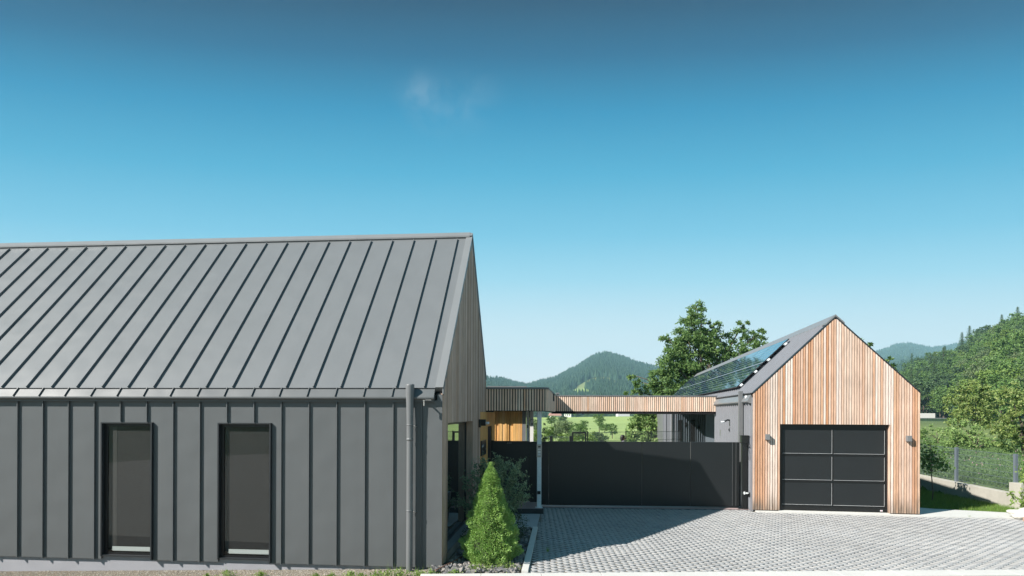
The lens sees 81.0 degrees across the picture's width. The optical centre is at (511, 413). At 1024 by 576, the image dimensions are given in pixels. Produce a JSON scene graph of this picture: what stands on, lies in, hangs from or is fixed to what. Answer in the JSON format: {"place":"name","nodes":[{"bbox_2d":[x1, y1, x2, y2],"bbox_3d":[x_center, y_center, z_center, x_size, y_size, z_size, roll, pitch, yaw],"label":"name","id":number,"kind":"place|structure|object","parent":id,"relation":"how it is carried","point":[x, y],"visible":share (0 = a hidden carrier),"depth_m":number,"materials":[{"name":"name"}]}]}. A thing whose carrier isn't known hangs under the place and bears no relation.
{"place":"outdoors","nodes":[
{"label":"outdoors","id":0,"kind":"place"},
{"bbox_2d":[0,376,1023,575],"bbox_3d":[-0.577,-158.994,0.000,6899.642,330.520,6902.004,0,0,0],"label":"ground","id":1,"kind":"structure","parent":0,"point":[621,422],"depth_m":57.81,"materials":[{"name":"green plant"}]},
{"bbox_2d":[0,569,432,575],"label":"gravel","id":2,"kind":"structure","parent":1,"relation":"on","point":[213,574],"depth_m":10.65,"materials":[{"name":"grey gravel"}]},
{"bbox_2d":[214,569,241,575],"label":"weed","id":3,"kind":"object","parent":1,"relation":"on","point":[226,572],"visible":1,"depth_m":10.34,"materials":[{"name":"green plant"}]},
{"bbox_2d":[0,232,494,571],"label":"house","id":4,"kind":"structure","parent":1,"relation":"on","point":[288,403],"depth_m":11.07,"materials":[{"name":"grey metal"}]},
{"bbox_2d":[100,422,153,559],"bbox_3d":[-7.005,1.431,11.085,1.110,2.745,0.395,0,0,5],"label":"window","id":5,"kind":"structure","parent":4,"relation":"in","point":[126,448],"depth_m":11.02,"materials":[{"name":"black glass"}]},
{"bbox_2d":[217,423,271,563],"bbox_3d":[-4.775,1.439,10.888,1.102,2.745,0.395,0,0,5],"label":"window","id":6,"kind":"structure","parent":4,"relation":"in","point":[244,450],"depth_m":10.82,"materials":[{"name":"black glass"}]},
{"bbox_2d":[444,421,472,562],"bbox_3d":[-1.138,1.466,12.386,0.212,2.600,3.010,0,0,5],"label":"gable window","id":7,"kind":"structure","parent":4,"relation":"in","point":[460,434],"depth_m":12.83,"materials":[{"name":"black glass"}]},
{"bbox_2d":[491,440,536,501],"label":"garden gate","id":8,"kind":"structure","parent":4,"relation":"attached to","point":[516,450],"depth_m":17.30,"materials":[{"name":"metal"}]},
{"bbox_2d":[486,387,716,507],"bbox_3d":[2.343,0.921,20.397,10.417,3.255,4.724,0,0,-41],"label":"canopy","id":9,"kind":"object","parent":4,"relation":"attached to","point":[539,400],"visible":0.98,"depth_m":21.92,"materials":[{"name":"brown wood"}]},
{"bbox_2d":[374,564,402,575],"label":"weed","id":10,"kind":"object","parent":1,"relation":"on","point":[388,572],"visible":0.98,"depth_m":9.95,"materials":[{"name":"green plant"}]},
{"bbox_2d":[383,565,408,575],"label":"weed","id":11,"kind":"object","parent":1,"relation":"on","point":[400,573],"visible":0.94,"depth_m":10.01,"materials":[{"name":"green plant"}]},
{"bbox_2d":[406,565,426,575],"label":"weed","id":12,"kind":"object","parent":1,"relation":"on","point":[417,573],"visible":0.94,"depth_m":9.98,"materials":[{"name":"green plant"}]},
{"bbox_2d":[427,527,531,573],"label":"lava rocks","id":13,"kind":"object","parent":1,"relation":"on","point":[462,564],"visible":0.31,"depth_m":10.40,"materials":[{"name":"grey stone"}]},
{"bbox_2d":[471,556,506,572],"bbox_3d":[-0.416,2.559,10.263,0.704,0.349,0.454,0,0,0],"label":"weed","id":14,"kind":"object","parent":13,"relation":"on","point":[487,566],"visible":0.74,"depth_m":10.23,"materials":[{"name":"green plant"}]},
{"bbox_2d":[457,451,532,521],"bbox_3d":[-0.381,1.728,12.729,1.630,1.889,1.128,0,0,33],"label":"shrub","id":15,"kind":"object","parent":13,"relation":"on","point":[508,490],"visible":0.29,"depth_m":12.66,"materials":[{"name":"green plant"}]},
{"bbox_2d":[458,462,523,565],"bbox_3d":[-0.385,1.806,10.827,1.236,1.884,1.158,0,0,0],"label":"dwarf conifer","id":16,"kind":"object","parent":1,"relation":"on","point":[491,533],"visible":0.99,"depth_m":10.63,"materials":[{"name":"green plant"}]},
{"bbox_2d":[511,509,527,542],"bbox_3d":[0.011,2.340,12.606,0.709,0.814,0.672,0,0,0],"label":"box bush","id":17,"kind":"object","parent":1,"relation":"on","point":[517,522],"visible":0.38,"depth_m":12.54,"materials":[{"name":"green plant"}]},
{"bbox_2d":[515,502,542,514],"bbox_3d":[0.140,2.653,16.680,1.400,0.235,1.340,0,0,0],"label":"entrance step","id":18,"kind":"object","parent":1,"relation":"on","point":[528,508],"visible":0.32,"depth_m":16.01,"materials":[{"name":"concrete"}]},
{"bbox_2d":[521,527,537,572],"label":"kerb","id":19,"kind":"structure","parent":1,"relation":"on","point":[527,560],"depth_m":11.49,"materials":[{"name":"concrete"}]},
{"bbox_2d":[533,423,547,440],"bbox_3d":[1.544,1.610,26.975,1.344,2.486,1.359,0,0,0],"label":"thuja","id":20,"kind":"object","parent":1,"relation":"on","point":[544,438],"visible":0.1,"depth_m":27.04,"materials":[{"name":"green plant"}]},
{"bbox_2d":[543,426,553,440],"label":"broadleaf tree","id":21,"kind":"object","parent":1,"relation":"on","point":[548,432],"visible":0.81,"depth_m":89.90,"materials":[{"name":"green plant"}]},
{"bbox_2d":[545,415,557,423],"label":"broadleaf tree","id":22,"kind":"object","parent":1,"relation":"on","point":[551,419],"visible":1,"depth_m":199.54,"materials":[{"name":"green plant"}]},
{"bbox_2d":[552,427,564,440],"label":"birch tree","id":23,"kind":"object","parent":1,"relation":"on","point":[557,431],"visible":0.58,"depth_m":94.56,"materials":[{"name":"green plant"}]},
{"bbox_2d":[555,433,575,440],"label":"broadleaf tree","id":24,"kind":"object","parent":1,"relation":"on","point":[559,436],"visible":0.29,"depth_m":79.08,"materials":[{"name":"green plant"}]},
{"bbox_2d":[558,420,573,434],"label":"birch tree","id":25,"kind":"object","parent":1,"relation":"on","point":[564,425],"visible":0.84,"depth_m":104.61,"materials":[{"name":"green plant"}]},
{"bbox_2d":[568,423,581,437],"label":"broadleaf tree","id":26,"kind":"object","parent":1,"relation":"on","point":[576,425],"visible":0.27,"depth_m":99.67,"materials":[{"name":"green plant"}]},
{"bbox_2d":[568,429,582,440],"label":"birch tree","id":27,"kind":"object","parent":1,"relation":"on","point":[577,435],"visible":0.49,"depth_m":87.58,"materials":[{"name":"green plant"}]},
{"bbox_2d":[577,426,590,440],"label":"broadleaf tree","id":28,"kind":"object","parent":1,"relation":"on","point":[582,430],"visible":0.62,"depth_m":91.77,"materials":[{"name":"green plant"}]},
{"bbox_2d":[592,414,606,431],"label":"broadleaf tree","id":29,"kind":"object","parent":1,"relation":"on","point":[598,421],"visible":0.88,"depth_m":149.68,"materials":[{"name":"green plant"}]},
{"bbox_2d":[592,433,608,440],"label":"broadleaf tree","id":30,"kind":"object","parent":1,"relation":"on","point":[602,437],"visible":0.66,"depth_m":83.67,"materials":[{"name":"green plant"}]},
{"bbox_2d":[607,423,617,438],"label":"broadleaf tree","id":31,"kind":"object","parent":1,"relation":"on","point":[610,426],"visible":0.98,"depth_m":117.97,"materials":[{"name":"green plant"}]},
{"bbox_2d":[587,431,675,441],"bbox_3d":[6.548,1.820,31.384,6.272,1.850,0.289,0,0,-28],"label":"wire fence","id":32,"kind":"object","parent":1,"relation":"on","point":[662,435],"visible":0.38,"depth_m":31.43,"materials":[{"name":"grey metal"}]},
{"bbox_2d":[625,414,657,441],"bbox_3d":[9.153,1.196,38.037,4.526,4.058,2.719,0,0,0],"label":"walnut tree","id":33,"kind":"object","parent":1,"relation":"on","point":[647,424],"visible":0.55,"depth_m":37.61,"materials":[{"name":"green plant"}]},
{"bbox_2d":[542,506,748,509],"bbox_3d":[3.728,2.703,17.093,5.874,0.062,0.220,0,0,2],"label":"threshold","id":34,"kind":"object","parent":1,"relation":"on","point":[636,507],"visible":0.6,"depth_m":17.08,"materials":[{"name":"concrete"}]},
{"bbox_2d":[738,435,750,508],"bbox_3d":[6.576,1.653,16.990,0.336,2.085,0.220,0,0,7],"label":"gate post","id":35,"kind":"object","parent":34,"relation":"on","point":[744,442],"visible":1,"depth_m":16.93,"materials":[{"name":"black metal"}]},
{"bbox_2d":[541,441,739,506],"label":"driveway gate","id":36,"kind":"structure","parent":35,"relation":"attached to","point":[618,473],"depth_m":17.18,"materials":[{"name":"black metal"}]},
{"bbox_2d":[623,299,768,395],"bbox_3d":[14.208,-2.320,45.873,11.417,13.067,4.804,0,0,0],"label":"ash tree","id":37,"kind":"object","parent":1,"relation":"on","point":[686,367],"visible":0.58,"depth_m":45.58,"materials":[{"name":"green plant"}]},
{"bbox_2d":[420,569,1023,575],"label":"kerb","id":38,"kind":"structure","parent":1,"relation":"on","point":[1018,572],"depth_m":10.02,"materials":[{"name":"concrete"}]},
{"bbox_2d":[486,341,965,416],"bbox_3d":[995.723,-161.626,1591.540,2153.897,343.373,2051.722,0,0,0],"label":"mountain forest","id":39,"kind":"object","parent":1,"relation":"on","point":[618,368],"visible":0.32,"depth_m":1281.56,"materials":[{"name":"green plant"}]},
{"bbox_2d":[654,314,920,513],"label":"garage","id":40,"kind":"structure","parent":1,"relation":"on","point":[824,414],"depth_m":16.43,"materials":[{"name":"brown wood"}]},
{"bbox_2d":[678,420,681,441],"bbox_3d":[9.449,1.531,33.790,0.240,2.350,0.033,0,0,9],"label":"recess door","id":41,"kind":"structure","parent":40,"relation":"in","point":[679,421],"depth_m":33.77,"materials":[{"name":"black glass"}]},
{"bbox_2d":[690,420,694,441],"bbox_3d":[10.141,1.534,33.686,0.240,2.350,0.033,0,0,9],"label":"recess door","id":42,"kind":"structure","parent":40,"relation":"in","point":[692,422],"depth_m":33.67,"materials":[{"name":"black metal"}]},
{"bbox_2d":[780,424,887,512],"bbox_3d":[8.759,1.477,16.444,2.814,2.373,0.070,0,0,9],"label":"garage door","id":43,"kind":"structure","parent":40,"relation":"in","point":[813,476],"depth_m":16.42,"materials":[{"name":"metal"}]},
{"bbox_2d":[861,338,897,370],"bbox_3d":[23.921,-1.207,39.992,4.492,7.695,2.026,0,0,-11],"label":"ash tree","id":44,"kind":"object","parent":1,"relation":"on","point":[889,357],"visible":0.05,"depth_m":39.56,"materials":[{"name":"green plant"}]},
{"bbox_2d":[907,367,913,380],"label":"spruce tree","id":45,"kind":"object","parent":1,"relation":"on","point":[911,373],"visible":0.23,"depth_m":236.59,"materials":[{"name":"green plant"}]},
{"bbox_2d":[910,380,926,405],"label":"broadleaf tree","id":46,"kind":"object","parent":1,"relation":"on","point":[919,384],"visible":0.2,"depth_m":188.61,"materials":[{"name":"green plant"}]},
{"bbox_2d":[913,361,927,371],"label":"broadleaf tree","id":47,"kind":"object","parent":1,"relation":"on","point":[920,365],"visible":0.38,"depth_m":321.98,"materials":[{"name":"green plant"}]},
{"bbox_2d":[913,380,936,412],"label":"broadleaf tree","id":48,"kind":"object","parent":1,"relation":"on","point":[927,382],"visible":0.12,"depth_m":203.74,"materials":[{"name":"green plant"}]},
{"bbox_2d":[919,371,932,383],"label":"broadleaf tree","id":49,"kind":"object","parent":1,"relation":"on","point":[924,375],"visible":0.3,"depth_m":249.21,"materials":[{"name":"green plant"}]},
{"bbox_2d":[920,413,934,417],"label":"boundary wall","id":50,"kind":"structure","parent":1,"relation":"on","point":[927,415],"depth_m":175.00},
{"bbox_2d":[917,383,938,412],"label":"broadleaf tree","id":51,"kind":"object","parent":1,"relation":"on","point":[927,387],"visible":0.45,"depth_m":199.37,"materials":[{"name":"green plant"}]},
{"bbox_2d":[926,359,939,387],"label":"spruce tree","id":52,"kind":"object","parent":1,"relation":"on","point":[934,371],"visible":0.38,"depth_m":236.57,"materials":[{"name":"green plant"}]},
{"bbox_2d":[920,436,955,499],"bbox_3d":[13.342,1.746,18.916,1.193,2.142,0.756,0,0,0],"label":"sapling","id":53,"kind":"object","parent":1,"relation":"on","point":[932,460],"visible":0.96,"depth_m":18.87,"materials":[{"name":"green plant"}]},
{"bbox_2d":[926,388,951,417],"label":"broadleaf tree","id":54,"kind":"object","parent":1,"relation":"on","point":[928,402],"visible":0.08,"depth_m":191.41,"materials":[{"name":"green plant"}]},
{"bbox_2d":[930,362,948,374],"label":"broadleaf tree","id":55,"kind":"object","parent":1,"relation":"on","point":[941,366],"visible":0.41,"depth_m":271.82,"materials":[{"name":"green plant"}]},
{"bbox_2d":[930,373,950,388],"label":"broadleaf tree","id":56,"kind":"object","parent":1,"relation":"on","point":[941,382],"visible":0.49,"depth_m":227.49,"materials":[{"name":"green plant"}]},
{"bbox_2d":[937,346,946,371],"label":"spruce tree","id":57,"kind":"object","parent":1,"relation":"on","point":[943,354],"visible":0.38,"depth_m":307.42,"materials":[{"name":"green plant"}]},
{"bbox_2d":[920,424,964,443],"bbox_3d":[34.212,2.137,48.069,4.169,2.745,2.562,0,0,27],"label":"hedge bush","id":58,"kind":"object","parent":1,"relation":"on","point":[925,431],"visible":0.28,"depth_m":48.07,"materials":[{"name":"green plant"}]},
{"bbox_2d":[928,385,958,417],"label":"broadleaf tree","id":59,"kind":"object","parent":1,"relation":"on","point":[937,402],"visible":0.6,"depth_m":184.47,"materials":[{"name":"green plant"}]},
{"bbox_2d":[922,441,969,459],"bbox_3d":[19.459,1.990,27.027,2.310,1.581,1.079,0,0,0],"label":"hedge bush","id":60,"kind":"object","parent":1,"relation":"on","point":[949,451],"visible":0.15,"depth_m":26.88,"materials":[{"name":"green plant"}]},
{"bbox_2d":[940,349,958,359],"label":"broadleaf tree","id":61,"kind":"object","parent":1,"relation":"on","point":[947,353],"visible":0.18,"depth_m":317.47,"materials":[{"name":"green plant"}]},
{"bbox_2d":[943,355,959,373],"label":"broadleaf tree","id":62,"kind":"object","parent":1,"relation":"on","point":[948,361],"visible":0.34,"depth_m":267.15,"materials":[{"name":"green plant"}]},
{"bbox_2d":[948,372,962,386],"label":"broadleaf tree","id":63,"kind":"object","parent":1,"relation":"on","point":[955,381],"visible":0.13,"depth_m":211.58,"materials":[{"name":"green plant"}]},
{"bbox_2d":[943,379,970,407],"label":"broadleaf tree","id":64,"kind":"object","parent":1,"relation":"on","point":[951,392],"visible":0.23,"depth_m":168.60,"materials":[{"name":"green plant"}]},
{"bbox_2d":[947,364,966,384],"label":"broadleaf tree","id":65,"kind":"object","parent":1,"relation":"on","point":[958,369],"visible":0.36,"depth_m":226.84,"materials":[{"name":"green plant"}]},
{"bbox_2d":[957,332,964,348],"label":"spruce tree","id":66,"kind":"object","parent":1,"relation":"on","point":[961,341],"visible":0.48,"depth_m":369.37,"materials":[{"name":"green plant"}]},
{"bbox_2d":[953,358,971,372],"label":"birch tree","id":67,"kind":"object","parent":1,"relation":"on","point":[960,362],"visible":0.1,"depth_m":240.11,"materials":[{"name":"green plant"}]},
{"bbox_2d":[964,325,971,344],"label":"spruce tree","id":68,"kind":"object","parent":1,"relation":"on","point":[970,330],"visible":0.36,"depth_m":362.93,"materials":[{"name":"green plant"}]},
{"bbox_2d":[920,488,1017,511],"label":"lawn grass","id":69,"kind":"structure","parent":1,"relation":"on","point":[957,502],"depth_m":18.15,"materials":[{"name":"green plant"}]},
{"bbox_2d":[963,353,975,367],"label":"broadleaf tree","id":70,"kind":"object","parent":1,"relation":"on","point":[970,360],"visible":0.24,"depth_m":222.46,"materials":[{"name":"green plant"}]},
{"bbox_2d":[920,440,1023,489],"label":"wire fence","id":71,"kind":"object","parent":1,"relation":"on","point":[983,461],"visible":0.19,"depth_m":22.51,"materials":[{"name":"metal"}]},
{"bbox_2d":[920,474,1023,508],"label":"retaining wall","id":72,"kind":"structure","parent":1,"relation":"on","point":[982,493],"depth_m":19.06,"materials":[{"name":"concrete"}]},
{"bbox_2d":[962,337,981,353],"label":"broadleaf tree","id":73,"kind":"object","parent":1,"relation":"on","point":[967,347],"visible":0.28,"depth_m":288.29,"materials":[{"name":"green plant"}]},
{"bbox_2d":[940,380,1006,444],"bbox_3d":[32.390,0.087,41.934,4.639,5.160,2.734,0,0,0],"label":"apple tree","id":74,"kind":"object","parent":1,"relation":"on","point":[963,409],"visible":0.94,"depth_m":41.76,"materials":[{"name":"green plant"}]},
{"bbox_2d":[968,342,988,355],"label":"broadleaf tree","id":75,"kind":"object","parent":1,"relation":"on","point":[973,350],"visible":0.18,"depth_m":239.94,"materials":[{"name":"green plant"}]},
{"bbox_2d":[964,360,993,378],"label":"birch tree","id":76,"kind":"object","parent":1,"relation":"on","point":[977,368],"visible":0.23,"depth_m":149.44,"materials":[{"name":"green plant"}]},
{"bbox_2d":[940,418,1020,455],"bbox_3d":[26.535,1.558,34.150,4.100,2.634,2.409,0,0,0],"label":"apple tree","id":77,"kind":"object","parent":1,"relation":"on","point":[956,437],"visible":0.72,"depth_m":34.03,"materials":[{"name":"green plant"}]},
{"bbox_2d":[969,347,991,361],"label":"birch tree","id":78,"kind":"object","parent":1,"relation":"on","point":[981,353],"visible":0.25,"depth_m":196.23,"materials":[{"name":"green plant"}]},
{"bbox_2d":[965,367,1000,406],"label":"broadleaf tree","id":79,"kind":"object","parent":1,"relation":"on","point":[982,374],"visible":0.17,"depth_m":122.93,"materials":[{"name":"green plant"}]},
{"bbox_2d":[968,355,1000,378],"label":"broadleaf tree","id":80,"kind":"object","parent":1,"relation":"on","point":[988,357],"visible":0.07,"depth_m":157.33,"materials":[{"name":"green plant"}]},
{"bbox_2d":[978,324,991,333],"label":"broadleaf tree","id":81,"kind":"object","parent":1,"relation":"on","point":[985,327],"visible":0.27,"depth_m":333.96,"materials":[{"name":"green plant"}]},
{"bbox_2d":[981,332,998,343],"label":"broadleaf tree","id":82,"kind":"object","parent":1,"relation":"on","point":[989,337],"visible":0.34,"depth_m":240.98,"materials":[{"name":"green plant"}]},
{"bbox_2d":[984,381,1009,422],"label":"broadleaf tree","id":83,"kind":"object","parent":1,"relation":"on","point":[1002,406],"visible":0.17,"depth_m":110.56,"materials":[{"name":"green plant"}]},
{"bbox_2d":[985,356,1009,370],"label":"broadleaf tree","id":84,"kind":"object","parent":1,"relation":"on","point":[992,361],"visible":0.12,"depth_m":142.77,"materials":[{"name":"green plant"}]},
{"bbox_2d":[983,371,1018,414],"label":"broadleaf tree","id":85,"kind":"object","parent":1,"relation":"on","point":[994,379],"visible":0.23,"depth_m":116.29,"materials":[{"name":"green plant"}]},
{"bbox_2d":[983,365,1023,414],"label":"broadleaf tree","id":86,"kind":"object","parent":1,"relation":"on","point":[1018,371],"visible":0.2,"depth_m":119.03,"materials":[{"name":"green plant"}]},
{"bbox_2d":[984,381,1023,457],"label":"apple tree","id":87,"kind":"object","parent":1,"relation":"on","point":[1014,432],"visible":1,"depth_m":31.97,"materials":[{"name":"green plant"}]},
{"bbox_2d":[993,323,1014,339],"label":"broadleaf tree","id":88,"kind":"object","parent":1,"relation":"on","point":[998,328],"visible":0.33,"depth_m":234.51,"materials":[{"name":"green plant"}]},
{"bbox_2d":[991,337,1019,358],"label":"broadleaf tree","id":89,"kind":"object","parent":1,"relation":"on","point":[996,345],"visible":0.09,"depth_m":168.19,"materials":[{"name":"green plant"}]},
{"bbox_2d":[990,356,1023,381],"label":"broadleaf tree","id":90,"kind":"object","parent":1,"relation":"on","point":[1008,364],"visible":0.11,"depth_m":128.84,"materials":[{"name":"green plant"}]},
{"bbox_2d":[991,329,1023,361],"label":"broadleaf tree","id":91,"kind":"object","parent":1,"relation":"on","point":[1003,341],"visible":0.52,"depth_m":151.60,"materials":[{"name":"green plant"}]},
{"bbox_2d":[992,378,1023,420],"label":"broadleaf tree","id":92,"kind":"object","parent":1,"relation":"on","point":[1009,398],"visible":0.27,"depth_m":103.59,"materials":[{"name":"green plant"}]},
{"bbox_2d":[998,328,1021,338],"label":"broadleaf tree","id":93,"kind":"object","parent":1,"relation":"on","point":[1003,332],"visible":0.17,"depth_m":212.23,"materials":[{"name":"green plant"}]},
{"bbox_2d":[1000,349,1023,361],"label":"birch tree","id":94,"kind":"object","parent":1,"relation":"on","point":[1013,355],"visible":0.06,"depth_m":145.66,"materials":[{"name":"green plant"}]},
{"bbox_2d":[1008,312,1023,325],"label":"broadleaf tree","id":95,"kind":"object","parent":1,"relation":"on","point":[1013,315],"visible":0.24,"depth_m":292.72,"materials":[{"name":"green plant"}]},
{"bbox_2d":[1011,316,1023,325],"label":"broadleaf tree","id":96,"kind":"object","parent":1,"relation":"on","point":[1016,320],"visible":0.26,"depth_m":246.88,"materials":[{"name":"green plant"}]},
{"bbox_2d":[1014,357,1023,372],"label":"broadleaf tree","id":97,"kind":"object","parent":1,"relation":"on","point":[1021,367],"visible":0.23,"depth_m":121.39,"materials":[{"name":"green plant"}]},
{"bbox_2d":[0,0,1023,383],"label":"sky","id":98,"kind":"structure","parent":0,"point":[613,168],"materials":[{"name":"blue"}]},
{"bbox_2d":[514,514,539,527],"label":"path","id":99,"kind":"structure","parent":0,"point":[533,520],"depth_m":15.00,"materials":[{"name":"grey concrete"}]},
{"bbox_2d":[521,501,740,507],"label":"terrace","id":100,"kind":"structure","parent":0,"point":[639,506],"depth_m":17.38,"materials":[{"name":"grey concrete"}]},
{"bbox_2d":[494,411,532,441],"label":"court wall","id":101,"kind":"structure","parent":100,"relation":"on","point":[513,425],"depth_m":19.95,"materials":[{"name":"orange wood"}]},
{"bbox_2d":[526,508,1023,572],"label":"driveway","id":102,"kind":"structure","parent":0,"point":[846,532],"depth_m":12.66,"materials":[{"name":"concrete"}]},
{"bbox_2d":[543,507,738,509],"bbox_3d":[3.712,2.692,16.948,5.814,0.024,0.064,0,0,2],"label":"drain grate","id":103,"kind":"object","parent":102,"relation":"on","point":[662,509],"visible":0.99,"depth_m":16.89,"materials":[{"name":"grey metal"}]},
{"bbox_2d":[1006,508,1023,519],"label":"boulder","id":104,"kind":"object","parent":102,"relation":"on","point":[1018,514],"visible":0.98,"depth_m":15.48,"materials":[{"name":"stone"}]},
{"bbox_2d":[1006,466,1023,507],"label":"garden shrub","id":105,"kind":"object","parent":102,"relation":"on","point":[1018,499],"visible":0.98,"depth_m":15.99,"materials":[{"name":"green plant"}]},
{"bbox_2d":[754,508,1013,518],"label":"pavement","id":106,"kind":"structure","parent":0,"point":[931,513],"depth_m":16.13,"materials":[{"name":"concrete"}]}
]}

